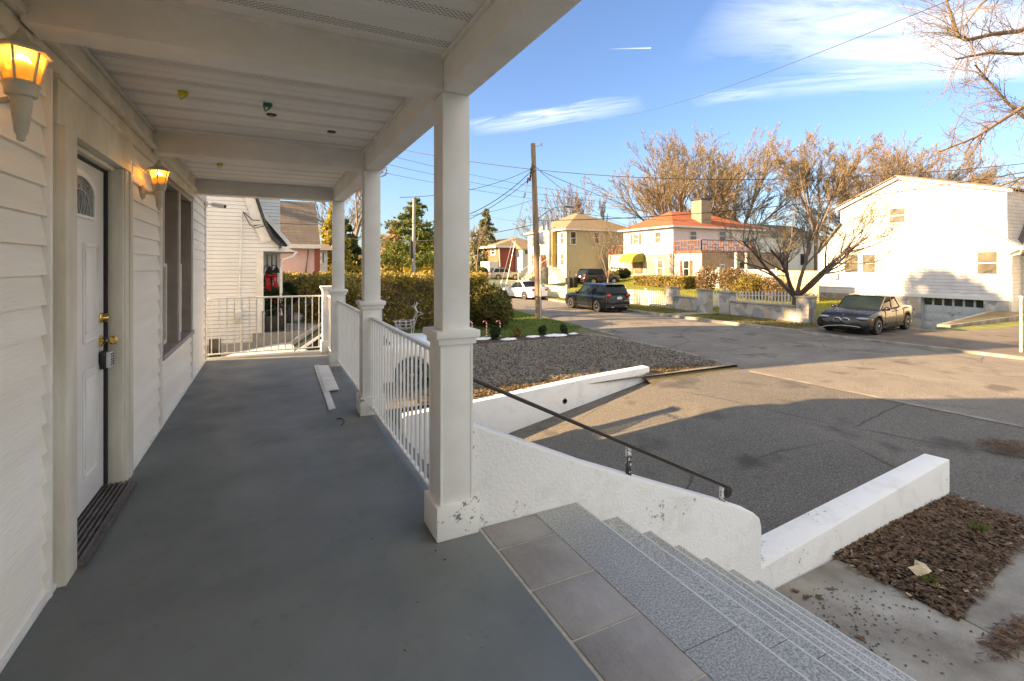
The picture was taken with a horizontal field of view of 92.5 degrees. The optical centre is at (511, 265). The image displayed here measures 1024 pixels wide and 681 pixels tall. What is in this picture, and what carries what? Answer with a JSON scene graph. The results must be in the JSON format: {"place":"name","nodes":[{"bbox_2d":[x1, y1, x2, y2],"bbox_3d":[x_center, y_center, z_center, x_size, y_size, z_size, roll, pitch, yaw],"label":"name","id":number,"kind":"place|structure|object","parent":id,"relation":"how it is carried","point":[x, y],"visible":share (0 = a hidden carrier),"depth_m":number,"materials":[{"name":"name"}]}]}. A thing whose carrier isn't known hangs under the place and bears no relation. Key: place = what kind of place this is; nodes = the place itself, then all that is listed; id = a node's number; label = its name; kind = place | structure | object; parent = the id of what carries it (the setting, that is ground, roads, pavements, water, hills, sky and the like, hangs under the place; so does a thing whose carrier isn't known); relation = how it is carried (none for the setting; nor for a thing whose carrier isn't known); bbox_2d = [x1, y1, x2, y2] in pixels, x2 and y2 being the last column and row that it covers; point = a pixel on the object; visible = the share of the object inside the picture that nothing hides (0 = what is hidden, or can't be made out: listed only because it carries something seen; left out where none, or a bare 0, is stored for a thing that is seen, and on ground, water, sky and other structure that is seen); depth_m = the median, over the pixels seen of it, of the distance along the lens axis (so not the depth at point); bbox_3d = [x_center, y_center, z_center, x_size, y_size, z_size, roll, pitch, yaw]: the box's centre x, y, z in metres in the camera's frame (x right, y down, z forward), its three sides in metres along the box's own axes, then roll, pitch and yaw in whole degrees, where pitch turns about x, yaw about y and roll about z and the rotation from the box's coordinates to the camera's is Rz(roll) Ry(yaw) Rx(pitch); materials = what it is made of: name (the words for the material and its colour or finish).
{"place":"outdoors","nodes":[
{"label":"outdoors","id":0,"kind":"place"},
{"bbox_2d":[389,310,581,337],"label":"front lawn","id":1,"kind":"structure","parent":0,"point":[483,330],"depth_m":20.28,"materials":[{"name":"green plant"}]},
{"bbox_2d":[470,282,514,326],"bbox_3d":[-0.984,1.689,20.871,2.109,2.006,2.583,0,0,-26],"label":"yew bush","id":2,"kind":"object","parent":1,"relation":"on","point":[490,304],"visible":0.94,"depth_m":20.24,"materials":[{"name":"green plant"}]},
{"bbox_2d":[529,141,575,319],"bbox_3d":[1.840,-1.587,22.719,1.190,8.684,2.560,0,0,-26],"label":"utility pole","id":3,"kind":"object","parent":1,"relation":"on","point":[538,237],"visible":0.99,"depth_m":23.48,"materials":[{"name":"brown wood"}]},
{"bbox_2d":[405,150,1023,179],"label":"overhead cable","id":4,"kind":"object","parent":3,"relation":"attached to","point":[743,179],"visible":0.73,"depth_m":26.03,"materials":[{"name":"rubber"}]},
{"bbox_2d":[487,276,545,287],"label":"back land","id":5,"kind":"structure","parent":0,"point":[503,285],"depth_m":66.47,"materials":[{"name":"beige"}]},
{"bbox_2d":[299,196,380,240],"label":"bare tree","id":6,"kind":"object","parent":5,"relation":"on","point":[353,216],"visible":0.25,"depth_m":67.50,"materials":[{"name":"grey plant"}]},
{"bbox_2d":[380,197,433,273],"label":"pine tree","id":7,"kind":"object","parent":5,"relation":"on","point":[424,251],"visible":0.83,"depth_m":50.02,"materials":[{"name":"green plant"}]},
{"bbox_2d":[470,220,488,270],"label":"bare tree","id":8,"kind":"object","parent":5,"relation":"on","point":[479,240],"visible":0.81,"depth_m":62.38,"materials":[{"name":"brown plant"}]},
{"bbox_2d":[470,208,503,269],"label":"spruce tree","id":9,"kind":"object","parent":5,"relation":"on","point":[490,239],"visible":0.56,"depth_m":85.74,"materials":[{"name":"green plant"}]},
{"bbox_2d":[477,238,527,274],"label":"red house","id":10,"kind":"structure","parent":5,"relation":"on","point":[497,251],"depth_m":80.61,"materials":[{"name":"paint"}]},
{"bbox_2d":[488,268,520,278],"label":"parked car","id":11,"kind":"object","parent":5,"relation":"on","point":[496,273],"visible":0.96,"depth_m":69.77,"materials":[{"name":"beige metal"}]},
{"bbox_2d":[513,240,527,275],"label":"distant house","id":12,"kind":"structure","parent":5,"relation":"on","point":[521,247],"depth_m":79.60,"materials":[{"name":"beige paint"}]},
{"bbox_2d":[544,179,595,219],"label":"bare tree","id":13,"kind":"object","parent":5,"relation":"on","point":[576,209],"visible":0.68,"depth_m":89.44,"materials":[{"name":"grey plant"}]},
{"bbox_2d":[518,213,625,283],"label":"yellow house","id":14,"kind":"structure","parent":5,"relation":"on","point":[566,247],"depth_m":63.59,"materials":[{"name":"beige paint"}]},
{"bbox_2d":[584,125,787,221],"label":"bare tree","id":15,"kind":"object","parent":5,"relation":"on","point":[659,191],"visible":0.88,"depth_m":63.47,"materials":[{"name":"brown plant"}]},
{"bbox_2d":[637,120,812,223],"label":"bare tree","id":16,"kind":"object","parent":5,"relation":"on","point":[766,162],"visible":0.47,"depth_m":68.79,"materials":[{"name":"brown plant"}]},
{"bbox_2d":[386,327,737,410],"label":"land","id":17,"kind":"structure","parent":0,"point":[581,330],"depth_m":18.35,"materials":[{"name":"grey concrete"}]},
{"bbox_2d":[207,196,318,357],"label":"neighbour house","id":18,"kind":"structure","parent":17,"relation":"on","point":[268,243],"depth_m":11.85,"materials":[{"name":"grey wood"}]},
{"bbox_2d":[235,211,263,350],"bbox_3d":[-6.327,0.394,11.797,0.644,3.395,0.240,0,0,-26],"label":"downspout","id":19,"kind":"object","parent":18,"relation":"attached to","point":[238,314],"visible":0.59,"depth_m":11.76,"materials":[{"name":"white paint"}]},
{"bbox_2d":[263,253,279,290],"bbox_3d":[-6.911,0.252,13.969,0.530,1.193,0.030,0,0,-26],"label":"window","id":20,"kind":"structure","parent":18,"relation":"in","point":[269,259],"depth_m":14.00,"materials":[{"name":"white paint"}]},
{"bbox_2d":[263,286,290,331],"bbox_3d":[-6.058,1.194,12.516,0.780,1.368,0.790,0,0,-26],"label":"planter","id":21,"kind":"object","parent":18,"relation":"on","point":[274,291],"visible":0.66,"depth_m":12.32,"materials":[{"name":"black paint"}]},
{"bbox_2d":[283,281,297,322],"bbox_3d":[-6.600,1.110,14.230,0.796,1.386,0.809,0,0,-26],"label":"planter","id":22,"kind":"object","parent":18,"relation":"on","point":[291,288],"visible":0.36,"depth_m":14.13,"materials":[{"name":"black paint"}]},
{"bbox_2d":[0,0,598,680],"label":"porch house","id":23,"kind":"structure","parent":17,"relation":"on","point":[176,504],"depth_m":2.54,"materials":[{"name":"wood"}]},
{"bbox_2d":[0,27,53,141],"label":"wall lantern","id":24,"kind":"object","parent":23,"relation":"attached to","point":[24,52],"depth_m":1.66,"materials":[{"name":"beige metal"}]},
{"bbox_2d":[77,158,117,517],"bbox_3d":[-2.395,0.400,2.735,0.130,2.010,0.939,0,0,-26],"label":"door","id":25,"kind":"structure","parent":23,"relation":"in","point":[91,317],"depth_m":2.89,"materials":[{"name":"paint"}]},
{"bbox_2d":[100,337,113,369],"bbox_3d":[-2.561,0.550,3.100,0.056,0.199,0.080,0,0,-26],"label":"key lockbox","id":26,"kind":"object","parent":25,"relation":"hanging from","point":[106,358],"visible":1,"depth_m":3.07,"materials":[{"name":"black paint"}]},
{"bbox_2d":[140,160,170,210],"bbox_3d":[-2.742,-0.622,3.775,0.185,0.393,0.168,0,0,-26],"label":"wall lantern","id":27,"kind":"object","parent":23,"relation":"attached to","point":[158,168],"depth_m":3.76,"materials":[{"name":"beige metal"}]},
{"bbox_2d":[162,173,194,360],"bbox_3d":[-3.623,0.007,5.213,0.188,1.685,1.980,0,0,-26],"label":"window","id":28,"kind":"structure","parent":23,"relation":"in","point":[176,205],"depth_m":5.16,"materials":[{"name":"white paint"}]},
{"bbox_2d":[207,295,321,354],"bbox_3d":[-3.959,0.944,7.938,1.660,0.888,0.038,0,0,-26],"label":"porch railing","id":29,"kind":"object","parent":23,"relation":"attached to","point":[264,297],"visible":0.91,"depth_m":7.90,"materials":[{"name":"white metal"}]},
{"bbox_2d":[314,365,334,410],"bbox_3d":[-2.313,1.441,5.993,0.070,0.014,2.424,0,0,-25],"label":"trim board","id":30,"kind":"object","parent":23,"relation":"on","point":[329,401],"depth_m":5.41,"materials":[{"name":"white wood"}]},
{"bbox_2d":[317,365,338,390],"bbox_3d":[-2.386,1.426,6.316,0.151,0.012,1.558,0,0,-25],"label":"trim board","id":31,"kind":"object","parent":30,"relation":"on","point":[328,379],"depth_m":6.16,"materials":[{"name":"white wood"}]},
{"bbox_2d":[337,300,359,391],"bbox_3d":[-1.977,0.944,6.013,0.038,0.888,2.370,0,0,-26],"label":"porch railing","id":32,"kind":"object","parent":23,"relation":"attached to","point":[348,338],"visible":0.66,"depth_m":6.11,"materials":[{"name":"white wood"}]},
{"bbox_2d":[370,317,429,488],"bbox_3d":[-0.874,0.944,3.788,0.038,0.888,2.195,0,0,-26],"label":"porch railing","id":33,"kind":"object","parent":23,"relation":"attached to","point":[382,419],"visible":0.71,"depth_m":3.73,"materials":[{"name":"white metal"}]},
{"bbox_2d":[473,422,760,581],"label":"stair parapet","id":34,"kind":"structure","parent":23,"relation":"attached to","point":[514,477],"depth_m":3.10,"materials":[{"name":"white paint"}]},
{"bbox_2d":[473,377,731,501],"bbox_3d":[0.690,1.196,3.228,2.134,1.167,0.050,0,0,-26],"label":"handrail","id":35,"kind":"object","parent":34,"relation":"on","point":[725,490],"visible":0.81,"depth_m":3.25,"materials":[{"name":"brown metal"}]},
{"bbox_2d":[280,201,320,273],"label":"pink house","id":36,"kind":"structure","parent":17,"relation":"on","point":[304,240],"depth_m":22.34,"materials":[{"name":"paint"}]},
{"bbox_2d":[318,203,361,278],"bbox_3d":[-13.959,-1.185,37.658,5.296,7.792,5.680,0,0,33],"label":"evergreen tree","id":37,"kind":"object","parent":17,"relation":"on","point":[349,267],"visible":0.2,"depth_m":37.40,"materials":[{"name":"green plant"}]},
{"bbox_2d":[345,276,361,309],"bbox_3d":[-5.706,1.508,17.529,1.581,2.300,1.485,0,0,-26],"label":"green bush","id":38,"kind":"object","parent":17,"relation":"on","point":[354,293],"visible":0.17,"depth_m":17.18,"materials":[{"name":"green plant"}]},
{"bbox_2d":[283,268,489,329],"bbox_3d":[-6.401,1.443,19.547,11.390,2.775,2.186,0,0,-26],"label":"privet hedge","id":39,"kind":"object","parent":17,"relation":"on","point":[402,293],"visible":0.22,"depth_m":19.85,"materials":[{"name":"green plant"}]},
{"bbox_2d":[474,332,580,343],"bbox_3d":[0.355,2.605,17.729,4.810,0.001,1.050,0,0,-26],"label":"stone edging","id":40,"kind":"object","parent":17,"relation":"on","point":[517,338],"visible":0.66,"depth_m":17.73,"materials":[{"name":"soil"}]},
{"bbox_2d":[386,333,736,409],"bbox_3d":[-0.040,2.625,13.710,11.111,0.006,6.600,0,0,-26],"label":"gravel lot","id":41,"kind":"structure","parent":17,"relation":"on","point":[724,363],"depth_m":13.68,"materials":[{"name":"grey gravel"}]},
{"bbox_2d":[297,271,331,322],"bbox_3d":[-5.590,1.418,14.460,1.417,2.503,1.413,0,0,-26],"label":"golden bush","id":42,"kind":"object","parent":41,"relation":"on","point":[319,282],"visible":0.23,"depth_m":14.20,"materials":[{"name":"green plant"}]},
{"bbox_2d":[227,322,429,390],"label":"walkway","id":43,"kind":"structure","parent":41,"relation":"on","point":[422,336],"depth_m":10.18,"materials":[{"name":"white paint"}]},
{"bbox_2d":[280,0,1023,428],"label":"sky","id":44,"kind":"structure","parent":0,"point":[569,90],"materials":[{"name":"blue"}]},
{"bbox_2d":[644,366,739,384],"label":"verge","id":45,"kind":"structure","parent":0,"point":[653,380],"depth_m":12.15,"materials":[{"name":"soil"}]},
{"bbox_2d":[406,360,721,403],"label":"dry grass verge","id":46,"kind":"structure","parent":45,"relation":"on","point":[515,385],"depth_m":10.85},
{"bbox_2d":[427,369,1023,534],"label":"driveway","id":47,"kind":"structure","parent":0,"point":[773,452],"depth_m":8.13,"materials":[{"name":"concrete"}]},
{"bbox_2d":[402,365,648,463],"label":"retaining wall","id":48,"kind":"structure","parent":47,"relation":"on","point":[503,413],"depth_m":10.26,"materials":[{"name":"concrete"}]},
{"bbox_2d":[761,454,948,589],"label":"wall","id":49,"kind":"structure","parent":47,"relation":"on","point":[805,543],"depth_m":4.50,"materials":[{"name":"white concrete"}]},
{"bbox_2d":[944,432,1023,457],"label":"straw","id":50,"kind":"object","parent":47,"relation":"on","point":[1005,443],"visible":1,"depth_m":7.32,"materials":[{"name":"brown plant"}]},
{"bbox_2d":[511,297,1023,424],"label":"road","id":51,"kind":"structure","parent":0,"point":[989,387],"depth_m":14.03,"materials":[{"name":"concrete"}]},
{"bbox_2d":[503,281,547,299],"bbox_3d":[0.931,1.994,40.769,2.056,1.497,4.690,0,0,-35],"label":"parked car","id":52,"kind":"object","parent":51,"relation":"on","point":[525,290],"visible":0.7,"depth_m":39.70,"materials":[{"name":"white paint"}]},
{"bbox_2d":[565,282,630,311],"bbox_3d":[5.157,1.889,30.226,2.133,1.685,4.675,0,0,-26],"label":"parked car","id":53,"kind":"object","parent":51,"relation":"on","point":[600,297],"visible":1,"depth_m":28.61,"materials":[{"name":"black paint"}]},
{"bbox_2d":[542,298,802,332],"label":"kerb","id":54,"kind":"structure","parent":51,"relation":"on","point":[725,322],"depth_m":23.56,"materials":[{"name":"concrete"}]},
{"bbox_2d":[747,371,1023,427],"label":"kerb strip","id":55,"kind":"object","parent":51,"relation":"on","point":[1018,425],"visible":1,"depth_m":9.82,"materials":[{"name":"concrete"}]},
{"bbox_2d":[800,331,1023,359],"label":"kerb strip","id":56,"kind":"object","parent":51,"relation":"on","point":[928,347],"visible":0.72,"depth_m":16.36,"materials":[{"name":"concrete"}]},
{"bbox_2d":[890,0,1023,210],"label":"overhanging tree","id":57,"kind":"object","parent":51,"relation":"on","point":[973,54],"visible":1,"depth_m":13.85,"materials":[{"name":"brown plant"}]},
{"bbox_2d":[539,172,1023,220],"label":"overhead cable","id":58,"kind":"object","parent":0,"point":[791,204],"visible":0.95,"depth_m":22.03,"materials":[{"name":"rubber"}]},
{"bbox_2d":[546,275,1023,330],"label":"lawn","id":59,"kind":"structure","parent":0,"point":[988,326],"depth_m":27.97,"materials":[{"name":"green plant"}]},
{"bbox_2d":[576,268,619,284],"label":"parked car","id":60,"kind":"object","parent":59,"relation":"on","point":[590,275],"visible":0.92,"depth_m":49.36,"materials":[{"name":"black paint"}]},
{"bbox_2d":[581,214,635,282],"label":"bare tree","id":61,"kind":"object","parent":59,"relation":"on","point":[608,250],"visible":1,"depth_m":49.26,"materials":[{"name":"brown plant"}]},
{"bbox_2d":[625,287,665,306],"bbox_3d":[8.274,2.105,32.831,0.127,1.290,6.266,0,0,-26],"label":"picket fence","id":62,"kind":"object","parent":59,"relation":"on","point":[647,294],"visible":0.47,"depth_m":31.78,"materials":[{"name":"white wood"}]},
{"bbox_2d":[633,275,701,289],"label":"golden hedge","id":63,"kind":"object","parent":59,"relation":"on","point":[682,282],"visible":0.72,"depth_m":41.86,"materials":[{"name":"yellow plant"}]},
{"bbox_2d":[665,287,680,308],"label":"stone pillar","id":64,"kind":"structure","parent":59,"relation":"on","point":[671,292],"depth_m":29.59,"materials":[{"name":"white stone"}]},
{"bbox_2d":[550,297,818,328],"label":"verge grass","id":65,"kind":"structure","parent":59,"relation":"on","point":[718,315],"depth_m":24.48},
{"bbox_2d":[674,296,696,311],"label":"stone wall","id":66,"kind":"structure","parent":59,"relation":"on","point":[689,303],"depth_m":28.63,"materials":[{"name":"grey stone"}]},
{"bbox_2d":[608,198,780,275],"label":"orange roof house","id":67,"kind":"structure","parent":59,"relation":"on","point":[661,245],"depth_m":53.67,"materials":[{"name":"paint"}]},
{"bbox_2d":[696,289,713,311],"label":"stone pillar","id":68,"kind":"structure","parent":59,"relation":"on","point":[704,300],"depth_m":27.37,"materials":[{"name":"grey stone"}]},
{"bbox_2d":[695,263,721,288],"bbox_3d":[14.991,1.004,37.459,2.082,2.423,1.974,0,0,16],"label":"brown shrub","id":69,"kind":"object","parent":59,"relation":"on","point":[702,280],"visible":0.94,"depth_m":37.15,"materials":[{"name":"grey plant"}]},
{"bbox_2d":[718,291,736,314],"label":"stone pillar","id":70,"kind":"structure","parent":59,"relation":"on","point":[726,298],"depth_m":26.05,"materials":[{"name":"grey stone"}]},
{"bbox_2d":[716,267,750,293],"bbox_3d":[16.439,1.229,36.061,2.554,2.283,2.842,0,0,10],"label":"golden shrub","id":71,"kind":"object","parent":59,"relation":"on","point":[730,273],"visible":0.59,"depth_m":35.67,"materials":[{"name":"brown plant"}]},
{"bbox_2d":[726,272,768,298],"bbox_3d":[17.026,1.461,34.986,3.470,2.030,2.580,0,0,-26],"label":"golden shrub","id":72,"kind":"object","parent":59,"relation":"on","point":[754,280],"visible":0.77,"depth_m":34.36,"materials":[{"name":"yellow plant"}]},
{"bbox_2d":[726,288,791,304],"bbox_3d":[14.155,1.955,27.726,3.792,1.390,0.180,0,0,22],"label":"picket fence","id":73,"kind":"object","parent":59,"relation":"on","point":[761,295],"visible":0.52,"depth_m":27.71,"materials":[{"name":"white wood"}]},
{"bbox_2d":[730,301,795,321],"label":"stone wall","id":74,"kind":"structure","parent":59,"relation":"on","point":[780,312],"depth_m":24.11,"materials":[{"name":"grey stone"}]},
{"bbox_2d":[754,276,790,300],"bbox_3d":[18.069,1.605,34.110,2.432,1.735,2.624,0,0,-26],"label":"golden shrub","id":75,"kind":"object","parent":59,"relation":"on","point":[771,285],"visible":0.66,"depth_m":33.58,"materials":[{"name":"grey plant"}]},
{"bbox_2d":[747,224,822,270],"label":"distant house","id":76,"kind":"structure","parent":59,"relation":"on","point":[796,263],"depth_m":64.37,"materials":[{"name":"white paint"}]},
{"bbox_2d":[778,270,818,300],"bbox_3d":[20.538,1.711,35.206,0.115,2.677,3.006,0,0,-26],"label":"board fence","id":77,"kind":"object","parent":59,"relation":"on","point":[808,276],"visible":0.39,"depth_m":34.73,"materials":[{"name":"beige wood"}]},
{"bbox_2d":[715,180,920,304],"bbox_3d":[13.846,-0.854,23.468,8.938,7.409,7.657,0,0,-26],"label":"ornamental tree","id":78,"kind":"object","parent":59,"relation":"on","point":[813,281],"visible":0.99,"depth_m":23.50,"materials":[{"name":"brown plant"}]},
{"bbox_2d":[759,124,884,270],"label":"bare tree","id":79,"kind":"object","parent":59,"relation":"on","point":[840,184],"visible":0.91,"depth_m":63.70,"materials":[{"name":"brown plant"}]},
{"bbox_2d":[768,135,962,240],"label":"bare tree","id":80,"kind":"object","parent":59,"relation":"on","point":[833,215],"visible":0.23,"depth_m":72.41,"materials":[{"name":"brown plant"}]},
{"bbox_2d":[822,125,1006,210],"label":"bare tree","id":81,"kind":"object","parent":59,"relation":"on","point":[960,177],"visible":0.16,"depth_m":69.91,"materials":[{"name":"brown plant"}]},
{"bbox_2d":[818,175,1023,329],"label":"white gabled house","id":82,"kind":"structure","parent":59,"relation":"on","point":[942,264],"depth_m":30.27,"materials":[{"name":"white paint"}]},
{"bbox_2d":[861,253,876,273],"bbox_3d":[24.544,-0.138,33.700,0.073,1.439,0.984,0,0,-26],"label":"window","id":83,"kind":"structure","parent":82,"relation":"in","point":[866,257],"depth_m":33.73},
{"bbox_2d":[888,206,906,224],"bbox_3d":[25.307,-3.283,32.160,0.073,1.119,1.056,0,0,-26],"label":"window","id":84,"kind":"structure","parent":82,"relation":"in","point":[901,212],"depth_m":32.12,"materials":[{"name":"beige glass"}]},
{"bbox_2d":[924,297,982,329],"bbox_3d":[26.829,3.126,29.777,0.068,2.249,3.026,0,0,-26],"label":"garage door","id":85,"kind":"structure","parent":82,"relation":"in","point":[936,310],"depth_m":30.06,"materials":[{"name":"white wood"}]},
{"bbox_2d":[975,250,999,275],"bbox_3d":[27.300,-0.144,28.143,0.073,1.464,1.053,0,0,-26],"label":"window","id":86,"kind":"structure","parent":82,"relation":"in","point":[987,262],"depth_m":28.14,"materials":[{"name":"beige glass"}]},
{"bbox_2d":[834,129,1023,209],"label":"bare tree","id":87,"kind":"object","parent":59,"relation":"on","point":[976,176],"visible":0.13,"depth_m":69.77,"materials":[{"name":"brown plant"}]},
{"bbox_2d":[937,310,1023,329],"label":"garden wedge","id":88,"kind":"object","parent":59,"relation":"on","point":[990,317],"visible":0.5,"depth_m":24.27,"materials":[{"name":"concrete"}]},
{"bbox_2d":[722,318,1023,355],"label":"driveway","id":89,"kind":"structure","parent":0,"point":[1005,340],"depth_m":18.48,"materials":[{"name":"grey asphalt"}]},
{"bbox_2d":[794,296,817,324],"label":"stone pillar","id":90,"kind":"structure","parent":89,"relation":"on","point":[805,309],"depth_m":22.18,"materials":[{"name":"grey stone"}]},
{"bbox_2d":[817,293,913,334],"bbox_3d":[14.864,1.929,20.483,4.955,1.507,2.133,0,0,-34],"label":"parked car","id":91,"kind":"object","parent":89,"relation":"on","point":[873,313],"visible":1,"depth_m":19.63,"materials":[{"name":"grey metal"}]},
{"bbox_2d":[1018,296,1023,351],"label":"marker post","id":92,"kind":"object","parent":89,"relation":"on","point":[1020,323],"visible":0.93,"depth_m":15.16,"materials":[{"name":"white plastic"}]},
{"bbox_2d":[775,559,1023,680],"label":"concrete walk","id":93,"kind":"structure","parent":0,"point":[950,641],"depth_m":3.45,"materials":[{"name":"grey concrete"}]},
{"bbox_2d":[790,574,997,673],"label":"path dirt","id":94,"kind":"structure","parent":93,"relation":"on","point":[876,619],"depth_m":3.54,"materials":[{"name":"soil"}]},
{"bbox_2d":[832,492,1023,621],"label":"planting bed","id":95,"kind":"object","parent":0,"point":[1002,565],"visible":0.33,"depth_m":4.20,"materials":[{"name":"brown plant"}]},
{"bbox_2d":[961,550,1023,651],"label":"concrete walk","id":96,"kind":"structure","parent":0,"point":[1004,598],"depth_m":3.73,"materials":[{"name":"grey concrete"}]},
{"bbox_2d":[971,612,1023,663],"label":"straw","id":97,"kind":"object","parent":96,"relation":"on","point":[1017,632],"visible":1,"depth_m":3.31,"materials":[{"name":"brown plant"}]},
{"bbox_2d":[974,478,1023,520],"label":"driveway apron","id":98,"kind":"object","parent":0,"point":[1008,498],"visible":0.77,"depth_m":5.62,"materials":[{"name":"concrete"}]},
{"label":"side street","id":99,"kind":"structure","parent":0,"visible":0},
{"bbox_2d":[345,218,361,272],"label":"evergreen tree","id":100,"kind":"object","parent":99,"relation":"on","point":[355,248],"visible":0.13,"depth_m":41.75,"materials":[{"name":"green plant"}]},
{"bbox_2d":[410,199,414,272],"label":"pole","id":101,"kind":"object","parent":99,"relation":"on","point":[412,249],"visible":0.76,"depth_m":42.52,"materials":[{"name":"black paint"}]},
{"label":"concrete walk","id":102,"kind":"structure","parent":0,"visible":0},
{"bbox_2d":[479,502,915,680],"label":"front steps","id":103,"kind":"structure","parent":102,"relation":"on","point":[617,598],"depth_m":2.21,"materials":[{"name":"tile"}]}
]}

